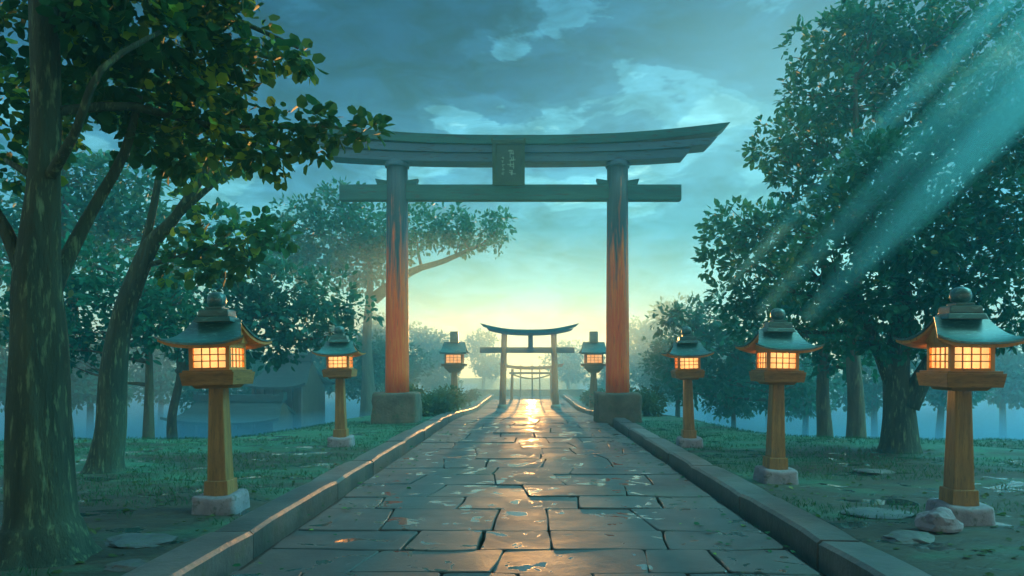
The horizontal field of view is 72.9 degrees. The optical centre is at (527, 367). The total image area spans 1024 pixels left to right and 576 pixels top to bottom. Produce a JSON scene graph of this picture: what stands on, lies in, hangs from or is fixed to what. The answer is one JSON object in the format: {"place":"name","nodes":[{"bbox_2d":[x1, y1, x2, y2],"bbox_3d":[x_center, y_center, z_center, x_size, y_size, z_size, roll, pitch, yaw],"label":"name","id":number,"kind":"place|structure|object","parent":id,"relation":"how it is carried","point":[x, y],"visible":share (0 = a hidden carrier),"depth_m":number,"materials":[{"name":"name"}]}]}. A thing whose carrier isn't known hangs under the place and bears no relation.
{"place":"outdoors","nodes":[
{"label":"outdoors","id":0,"kind":"place"},
{"bbox_2d":[0,396,1023,575],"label":"ground","id":1,"kind":"structure","parent":0,"point":[939,556],"depth_m":10.67,"materials":[{"name":"green plant"}]},
{"bbox_2d":[0,302,72,414],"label":"tree","id":2,"kind":"object","parent":1,"relation":"on","point":[3,364],"visible":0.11,"depth_m":33.02,"materials":[{"name":"plant"}]},
{"bbox_2d":[70,328,136,438],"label":"tree","id":3,"kind":"object","parent":1,"relation":"on","point":[83,388],"visible":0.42,"depth_m":37.03,"materials":[{"name":"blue plant"}]},
{"bbox_2d":[0,229,208,438],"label":"broadleaf tree","id":4,"kind":"object","parent":1,"relation":"on","point":[93,283],"visible":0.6,"depth_m":20.09,"materials":[{"name":"green plant"}]},
{"bbox_2d":[0,140,249,437],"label":"broadleaf tree","id":5,"kind":"object","parent":1,"relation":"on","point":[92,164],"visible":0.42,"depth_m":26.61,"materials":[{"name":"green plant"}]},
{"bbox_2d":[103,559,148,571],"bbox_3d":[-3.411,1.682,5.921,0.417,0.076,0.296,0,0,0],"label":"rock","id":6,"kind":"object","parent":1,"relation":"on","point":[128,565],"visible":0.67,"depth_m":5.84,"materials":[{"name":"stone"}]},
{"bbox_2d":[103,533,177,547],"bbox_3d":[-3.784,1.675,6.767,0.628,0.079,0.582,0,0,32],"label":"rock","id":7,"kind":"object","parent":1,"relation":"on","point":[137,540],"visible":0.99,"depth_m":6.68,"materials":[{"name":"stone"}]},
{"bbox_2d":[128,327,191,429],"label":"tree","id":8,"kind":"object","parent":1,"relation":"on","point":[164,377],"visible":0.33,"depth_m":44.11,"materials":[{"name":"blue plant"}]},
{"bbox_2d":[71,72,302,473],"bbox_3d":[-5.730,-1.705,11.257,3.950,7.270,1.890,0,0,18],"label":"broadleaf tree","id":9,"kind":"object","parent":1,"relation":"on","point":[106,454],"visible":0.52,"depth_m":11.27,"materials":[{"name":"green plant"}]},
{"bbox_2d":[0,0,395,570],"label":"broadleaf tree","id":10,"kind":"object","parent":1,"relation":"on","point":[44,525],"visible":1,"depth_m":6.55,"materials":[{"name":"green plant"}]},
{"bbox_2d":[170,357,248,412],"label":"tree","id":11,"kind":"object","parent":1,"relation":"on","point":[187,393],"visible":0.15,"depth_m":35.06,"materials":[{"name":"plant"}]},
{"bbox_2d":[154,292,273,514],"bbox_3d":[-3.675,0.433,8.250,1.000,2.674,0.940,-1,0,0],"label":"wooden lantern","id":12,"kind":"object","parent":1,"relation":"on","point":[217,338],"visible":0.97,"depth_m":8.12,"materials":[{"name":"brown wood"}]},
{"bbox_2d":[193,348,225,367],"bbox_3d":[-3.687,-0.118,8.039,0.380,0.225,0.022,-1,0,0],"label":"window","id":13,"kind":"structure","parent":12,"relation":"in","point":[203,357],"depth_m":8.05,"materials":[{"name":"yellow paper"}]},
{"bbox_2d":[231,348,242,366],"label":"window","id":14,"kind":"structure","parent":12,"relation":"in","point":[236,353],"depth_m":8.25,"materials":[{"name":"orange paper"}]},
{"bbox_2d":[160,391,312,438],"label":"shrine hall","id":15,"kind":"structure","parent":1,"relation":"on","point":[254,414],"depth_m":33.13,"materials":[{"name":"grey stone"}]},
{"bbox_2d":[200,429,207,432],"bbox_3d":[-15.175,2.984,32.788,0.644,0.200,0.030,0,0,6],"label":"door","id":16,"kind":"structure","parent":15,"relation":"in","point":[201,430],"depth_m":32.79,"materials":[{"name":"wood"}]},
{"bbox_2d":[237,429,250,433],"bbox_3d":[-13.346,2.984,32.596,0.644,0.200,0.030,0,0,6],"label":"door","id":17,"kind":"structure","parent":15,"relation":"in","point":[239,431],"depth_m":32.58,"materials":[{"name":"wood"}]},
{"bbox_2d":[231,347,285,394],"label":"tree","id":18,"kind":"object","parent":1,"relation":"on","point":[257,365],"visible":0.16,"depth_m":41.52,"materials":[{"name":"plant"}]},
{"bbox_2d":[140,245,384,438],"bbox_3d":[-9.157,-0.104,23.682,8.396,8.560,3.869,0,0,0],"label":"broadleaf tree","id":19,"kind":"object","parent":1,"relation":"on","point":[263,307],"visible":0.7,"depth_m":23.39,"materials":[{"name":"green plant"}]},
{"bbox_2d":[243,352,334,429],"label":"shrine hall","id":20,"kind":"structure","parent":1,"relation":"on","point":[304,384],"depth_m":35.27,"materials":[{"name":"grey stone"}]},
{"bbox_2d":[284,394,288,406],"bbox_3d":[-12.067,2.195,34.703,0.364,1.800,0.030,0,0,12],"label":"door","id":21,"kind":"structure","parent":20,"relation":"in","point":[286,401],"depth_m":34.68,"materials":[{"name":"wood"}]},
{"bbox_2d":[121,394,493,575],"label":"kerb","id":22,"kind":"structure","parent":1,"relation":"on","point":[243,540],"depth_m":7.46,"materials":[{"name":"stone"}]},
{"bbox_2d":[282,315,361,398],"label":"tree","id":23,"kind":"object","parent":1,"relation":"on","point":[320,363],"visible":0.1,"depth_m":45.49,"materials":[{"name":"plant"}]},
{"bbox_2d":[311,326,366,446],"bbox_3d":[-4.061,0.425,15.004,1.000,2.674,0.940,-1,0,-3],"label":"wooden lantern","id":24,"kind":"object","parent":1,"relation":"on","point":[339,350],"visible":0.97,"depth_m":14.86,"materials":[{"name":"brown wood"}]},
{"bbox_2d":[329,357,346,366],"bbox_3d":[-4.056,-0.130,14.795,0.380,0.225,0.022,-1,0,-3],"label":"window","id":25,"kind":"structure","parent":24,"relation":"in","point":[333,361],"depth_m":14.80,"materials":[{"name":"yellow paper"}]},
{"bbox_2d":[345,329,412,403],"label":"tree","id":26,"kind":"object","parent":1,"relation":"on","point":[352,385],"visible":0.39,"depth_m":37.33,"materials":[{"name":"green plant"}]},
{"bbox_2d":[342,311,416,388],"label":"tree","id":27,"kind":"object","parent":1,"relation":"on","point":[377,326],"visible":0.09,"depth_m":58.72,"materials":[{"name":"plant"}]},
{"bbox_2d":[260,176,517,416],"bbox_3d":[-7.440,-3.409,35.997,13.950,13.096,5.073,0,0,0],"label":"broadleaf tree","id":28,"kind":"object","parent":1,"relation":"on","point":[366,244],"visible":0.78,"depth_m":35.47,"materials":[{"name":"green plant"}]},
{"bbox_2d":[381,341,438,387],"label":"tree","id":29,"kind":"object","parent":1,"relation":"on","point":[415,371],"visible":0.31,"depth_m":43.78,"materials":[{"name":"green plant"}]},
{"bbox_2d":[409,320,449,393],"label":"tree","id":30,"kind":"object","parent":1,"relation":"on","point":[430,340],"visible":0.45,"depth_m":69.06,"materials":[{"name":"green plant"}]},
{"bbox_2d":[409,384,464,416],"bbox_3d":[-3.635,1.264,25.566,2.775,1.439,1.879,0,0,0],"label":"shrub","id":31,"kind":"object","parent":1,"relation":"on","point":[428,408],"visible":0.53,"depth_m":25.45,"materials":[{"name":"green plant"}]},
{"bbox_2d":[419,347,463,391],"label":"tree","id":32,"kind":"object","parent":1,"relation":"on","point":[438,378],"visible":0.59,"depth_m":61.31,"materials":[{"name":"green plant"}]},
{"bbox_2d":[421,385,467,414],"bbox_3d":[-3.725,1.383,28.073,1.822,1.391,2.335,0,0,38],"label":"shrub","id":33,"kind":"object","parent":1,"relation":"on","point":[456,400],"visible":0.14,"depth_m":28.11,"materials":[{"name":"green plant"}]},
{"bbox_2d":[439,331,469,409],"bbox_3d":[-3.291,0.234,31.000,1.253,3.731,1.253,0,0,0],"label":"tall lantern","id":34,"kind":"object","parent":1,"relation":"on","point":[454,350],"visible":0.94,"depth_m":30.68,"materials":[{"name":"stone"}]},
{"bbox_2d":[446,355,460,362],"bbox_3d":[-3.291,-0.407,30.642,0.650,0.350,0.028,0,0,0],"label":"window","id":35,"kind":"structure","parent":34,"relation":"in","point":[449,358],"depth_m":30.65,"materials":[{"name":"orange paper"}]},
{"bbox_2d":[441,390,472,408],"bbox_3d":[-3.817,1.699,36.007,2.016,1.201,1.574,0,0,25],"label":"shrub","id":36,"kind":"object","parent":1,"relation":"on","point":[469,400],"visible":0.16,"depth_m":35.92,"materials":[{"name":"green plant"}]},
{"bbox_2d":[459,388,481,402],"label":"shrub","id":37,"kind":"object","parent":1,"relation":"on","point":[473,394],"visible":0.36,"depth_m":40.91,"materials":[{"name":"green plant"}]},
{"bbox_2d":[461,327,509,388],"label":"tree","id":38,"kind":"object","parent":1,"relation":"on","point":[489,364],"visible":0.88,"depth_m":83.94,"materials":[{"name":"green plant"}]},
{"bbox_2d":[0,433,1023,575],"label":"fallen leaves","id":39,"kind":"object","parent":1,"relation":"on","point":[775,486],"visible":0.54,"depth_m":9.62,"materials":[{"name":"brown plant"}]},
{"bbox_2d":[317,122,729,426],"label":"torii gate","id":40,"kind":"structure","parent":1,"relation":"on","point":[508,159],"depth_m":21.67,"materials":[{"name":"red wood"}]},
{"bbox_2d":[477,389,583,396],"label":"wall","id":41,"kind":"structure","parent":1,"relation":"on","point":[543,392],"depth_m":55.25,"materials":[{"name":"stone"}]},
{"bbox_2d":[538,339,590,388],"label":"tree","id":42,"kind":"object","parent":1,"relation":"on","point":[570,367],"visible":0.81,"depth_m":81.50,"materials":[{"name":"green plant"}]},
{"bbox_2d":[581,388,589,404],"bbox_3d":[3.759,1.695,38.933,1.574,1.201,2.016,0,0,12],"label":"shrub","id":43,"kind":"object","parent":1,"relation":"on","point":[586,399],"visible":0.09,"depth_m":38.51,"materials":[{"name":"green plant"}]},
{"bbox_2d":[579,331,605,409],"bbox_3d":[2.933,0.234,31.000,1.253,3.731,1.253,0,0,0],"label":"tall lantern","id":44,"kind":"object","parent":1,"relation":"on","point":[593,350],"visible":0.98,"depth_m":30.74,"materials":[{"name":"stone"}]},
{"bbox_2d":[587,355,601,362],"bbox_3d":[2.933,-0.407,30.642,0.650,0.350,0.028,0,0,0],"label":"window","id":45,"kind":"structure","parent":44,"relation":"in","point":[590,358],"depth_m":30.65,"materials":[{"name":"beige paper"}]},
{"bbox_2d":[580,388,604,406],"bbox_3d":[3.850,1.658,34.973,1.716,1.314,2.534,0,0,-39],"label":"shrub","id":46,"kind":"object","parent":1,"relation":"on","point":[587,394],"visible":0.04,"depth_m":35.30,"materials":[{"name":"green plant"}]},
{"bbox_2d":[587,356,636,390],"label":"tree","id":47,"kind":"object","parent":1,"relation":"on","point":[602,373],"visible":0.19,"depth_m":61.52,"materials":[{"name":"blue plant"}]},
{"bbox_2d":[589,387,634,404],"bbox_3d":[3.823,1.468,30.027,2.335,1.391,1.822,0,0,-1],"label":"shrub","id":48,"kind":"object","parent":1,"relation":"on","point":[594,397],"visible":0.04,"depth_m":30.37,"materials":[{"name":"green plant"}]},
{"bbox_2d":[629,315,668,392],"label":"tree","id":49,"kind":"object","parent":1,"relation":"on","point":[642,331],"visible":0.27,"depth_m":67.33,"materials":[{"name":"green plant"}]},
{"bbox_2d":[629,385,668,415],"bbox_3d":[4.504,1.299,26.108,1.797,1.376,2.655,0,0,37],"label":"shrub","id":50,"kind":"object","parent":1,"relation":"on","point":[651,404],"visible":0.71,"depth_m":25.52,"materials":[{"name":"green plant"}]},
{"bbox_2d":[629,352,681,414],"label":"tree","id":51,"kind":"object","parent":1,"relation":"on","point":[644,377],"visible":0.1,"depth_m":47.95,"materials":[{"name":"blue plant"}]},
{"bbox_2d":[638,328,711,416],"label":"tree","id":52,"kind":"object","parent":1,"relation":"on","point":[663,345],"visible":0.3,"depth_m":30.73,"materials":[{"name":"green plant"}]},
{"bbox_2d":[629,292,724,415],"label":"tree","id":53,"kind":"object","parent":1,"relation":"on","point":[640,350],"visible":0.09,"depth_m":58.04,"materials":[{"name":"green plant"}]},
{"bbox_2d":[661,327,714,447],"bbox_3d":[3.454,0.442,14.982,1.000,2.674,0.940,-1,1,3],"label":"wooden lantern","id":54,"kind":"object","parent":1,"relation":"on","point":[687,351],"visible":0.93,"depth_m":14.82,"materials":[{"name":"brown wood"}]},
{"bbox_2d":[680,358,697,368],"bbox_3d":[3.429,-0.110,14.764,0.380,0.225,0.022,-1,1,3],"label":"window","id":55,"kind":"structure","parent":54,"relation":"in","point":[684,362],"depth_m":14.77,"materials":[{"name":"yellow paper"}]},
{"bbox_2d":[692,329,726,421],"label":"tree","id":56,"kind":"object","parent":1,"relation":"on","point":[709,417],"visible":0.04,"depth_m":51.82,"materials":[{"name":"blue plant"}]},
{"bbox_2d":[695,343,765,427],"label":"tree","id":57,"kind":"object","parent":1,"relation":"on","point":[725,410],"visible":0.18,"depth_m":30.03,"materials":[{"name":"green plant"}]},
{"bbox_2d":[645,291,830,415],"bbox_3d":[8.265,0.484,26.910,7.457,7.256,3.102,0,0,0],"label":"broadleaf tree","id":58,"kind":"object","parent":1,"relation":"on","point":[701,318],"visible":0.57,"depth_m":26.76,"materials":[{"name":"green plant"}]},
{"bbox_2d":[562,394,930,575],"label":"kerb","id":59,"kind":"structure","parent":1,"relation":"on","point":[824,547],"depth_m":7.43,"materials":[{"name":"stone"}]},
{"bbox_2d":[750,362,768,429],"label":"tree","id":60,"kind":"object","parent":1,"relation":"on","point":[765,409],"visible":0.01,"depth_m":44.93,"materials":[{"name":"blue plant"}]},
{"bbox_2d":[734,308,824,484],"bbox_3d":[3.723,0.440,10.392,1.000,2.674,0.940,1,0,-2],"label":"wooden lantern","id":61,"kind":"object","parent":1,"relation":"on","point":[777,344],"visible":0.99,"depth_m":10.26,"materials":[{"name":"brown wood"}]},
{"bbox_2d":[759,353,765,367],"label":"window","id":62,"kind":"structure","parent":61,"relation":"in","point":[762,356],"depth_m":10.38,"materials":[{"name":"yellow paper"}]},
{"bbox_2d":[771,353,795,367],"bbox_3d":[3.747,-0.103,10.181,0.380,0.225,0.022,1,0,-2],"label":"window","id":63,"kind":"structure","parent":61,"relation":"in","point":[778,360],"depth_m":10.18,"materials":[{"name":"yellow paper"}]},
{"bbox_2d":[690,192,879,437],"bbox_3d":[7.765,-1.113,20.661,5.736,8.330,2.930,0,0,0],"label":"broadleaf tree","id":64,"kind":"object","parent":1,"relation":"on","point":[824,370],"visible":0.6,"depth_m":20.46,"materials":[{"name":"green plant"}]},
{"bbox_2d":[757,352,844,436],"bbox_3d":[12.964,1.545,32.937,4.116,5.500,4.090,0,0,31],"label":"tree","id":65,"kind":"object","parent":1,"relation":"on","point":[800,412],"visible":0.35,"depth_m":32.43,"materials":[{"name":"green plant"}]},
{"bbox_2d":[852,468,893,473],"bbox_3d":[5.668,1.685,11.340,0.644,0.078,0.445,0,0,0],"label":"rock","id":66,"kind":"object","parent":1,"relation":"on","point":[870,471],"visible":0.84,"depth_m":11.22,"materials":[{"name":"stone"}]},
{"bbox_2d":[829,332,918,438],"bbox_3d":[18.021,0.950,36.031,4.820,6.728,4.753,0,0,4],"label":"tree","id":67,"kind":"object","parent":1,"relation":"on","point":[873,402],"visible":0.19,"depth_m":35.84,"materials":[{"name":"blue plant"}]},
{"bbox_2d":[839,507,916,519],"bbox_3d":[4.052,1.689,8.122,0.769,0.084,0.746,0,0,-34],"label":"rock","id":68,"kind":"object","parent":1,"relation":"on","point":[872,512],"visible":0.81,"depth_m":7.96,"materials":[{"name":"stone"}]},
{"bbox_2d":[741,0,1023,438],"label":"broadleaf tree","id":69,"kind":"object","parent":1,"relation":"on","point":[853,70],"visible":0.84,"depth_m":18.45,"materials":[{"name":"green plant"}]},
{"bbox_2d":[755,21,1023,453],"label":"broadleaf tree","id":70,"kind":"object","parent":1,"relation":"on","point":[904,393],"visible":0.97,"depth_m":13.54,"materials":[{"name":"green plant"}]},
{"bbox_2d":[882,530,934,543],"bbox_3d":[3.776,1.667,6.874,0.529,0.081,0.426,0,0,0],"label":"rock","id":71,"kind":"object","parent":1,"relation":"on","point":[903,536],"visible":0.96,"depth_m":6.78,"materials":[{"name":"stone"}]},
{"bbox_2d":[914,507,963,532],"bbox_3d":[4.239,1.548,7.154,0.385,0.233,0.341,0,0,-27],"label":"rock","id":72,"kind":"object","parent":1,"relation":"on","point":[942,519],"visible":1,"depth_m":7.05,"materials":[{"name":"grey stone"}]},
{"bbox_2d":[910,325,993,439],"bbox_3d":[20.280,0.783,33.821,3.975,7.120,5.437,0,0,3],"label":"tree","id":73,"kind":"object","parent":1,"relation":"on","point":[937,399],"visible":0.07,"depth_m":33.41,"materials":[{"name":"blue plant"}]},
{"bbox_2d":[893,287,1023,526],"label":"wooden lantern","id":74,"kind":"object","parent":1,"relation":"on","point":[960,338],"visible":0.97,"depth_m":7.56,"materials":[{"name":"brown wood"}]},
{"bbox_2d":[930,348,947,367],"bbox_3d":[4.578,-0.112,7.687,0.022,0.225,0.380,0,1,2],"label":"window","id":75,"kind":"structure","parent":74,"relation":"in","point":[939,355],"depth_m":7.69,"materials":[{"name":"yellow paper"}]},
{"bbox_2d":[955,347,989,367],"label":"window","id":76,"kind":"structure","parent":74,"relation":"in","point":[965,357],"depth_m":7.47,"materials":[{"name":"yellow paper"}]},
{"bbox_2d":[973,331,1023,439],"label":"tree","id":77,"kind":"object","parent":1,"relation":"on","point":[1010,393],"visible":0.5,"depth_m":37.38,"materials":[{"name":"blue plant"}]},
{"bbox_2d":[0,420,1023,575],"bbox_3d":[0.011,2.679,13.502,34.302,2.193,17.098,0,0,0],"label":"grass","id":78,"kind":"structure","parent":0,"point":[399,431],"depth_m":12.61,"materials":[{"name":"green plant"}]},
{"bbox_2d":[0,351,1023,397],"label":"hills","id":79,"kind":"structure","parent":0,"point":[471,383],"depth_m":100.72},
{"bbox_2d":[0,0,1023,377],"label":"sky","id":80,"kind":"structure","parent":0,"point":[472,67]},
{"bbox_2d":[229,396,825,575],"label":"path paving","id":81,"kind":"structure","parent":0,"point":[514,483],"depth_m":7.90,"materials":[{"name":"grey stone"}]},
{"bbox_2d":[232,427,794,574],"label":"fallen leaves","id":82,"kind":"object","parent":81,"relation":"on","point":[695,523],"visible":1,"depth_m":7.51,"materials":[{"name":"brown plant"}]},
{"bbox_2d":[480,323,578,408],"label":"torii gate","id":83,"kind":"structure","parent":81,"relation":"on","point":[504,349],"depth_m":36.86,"materials":[{"name":"red wood"}]},
{"bbox_2d":[499,363,563,399],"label":"torii gate","id":84,"kind":"structure","parent":81,"relation":"on","point":[512,367],"depth_m":45.91,"materials":[{"name":"red wood"}]},
{"bbox_2d":[512,374,550,378],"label":"sacred rope","id":85,"kind":"object","parent":84,"relation":"hanging from","point":[531,378],"visible":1,"depth_m":45.80,"materials":[{"name":"fabric"}]},
{"bbox_2d":[531,365,532,396],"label":"post","id":86,"kind":"object","parent":81,"relation":"on","point":[532,383],"visible":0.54,"depth_m":49.95,"materials":[{"name":"wood"}]}
]}

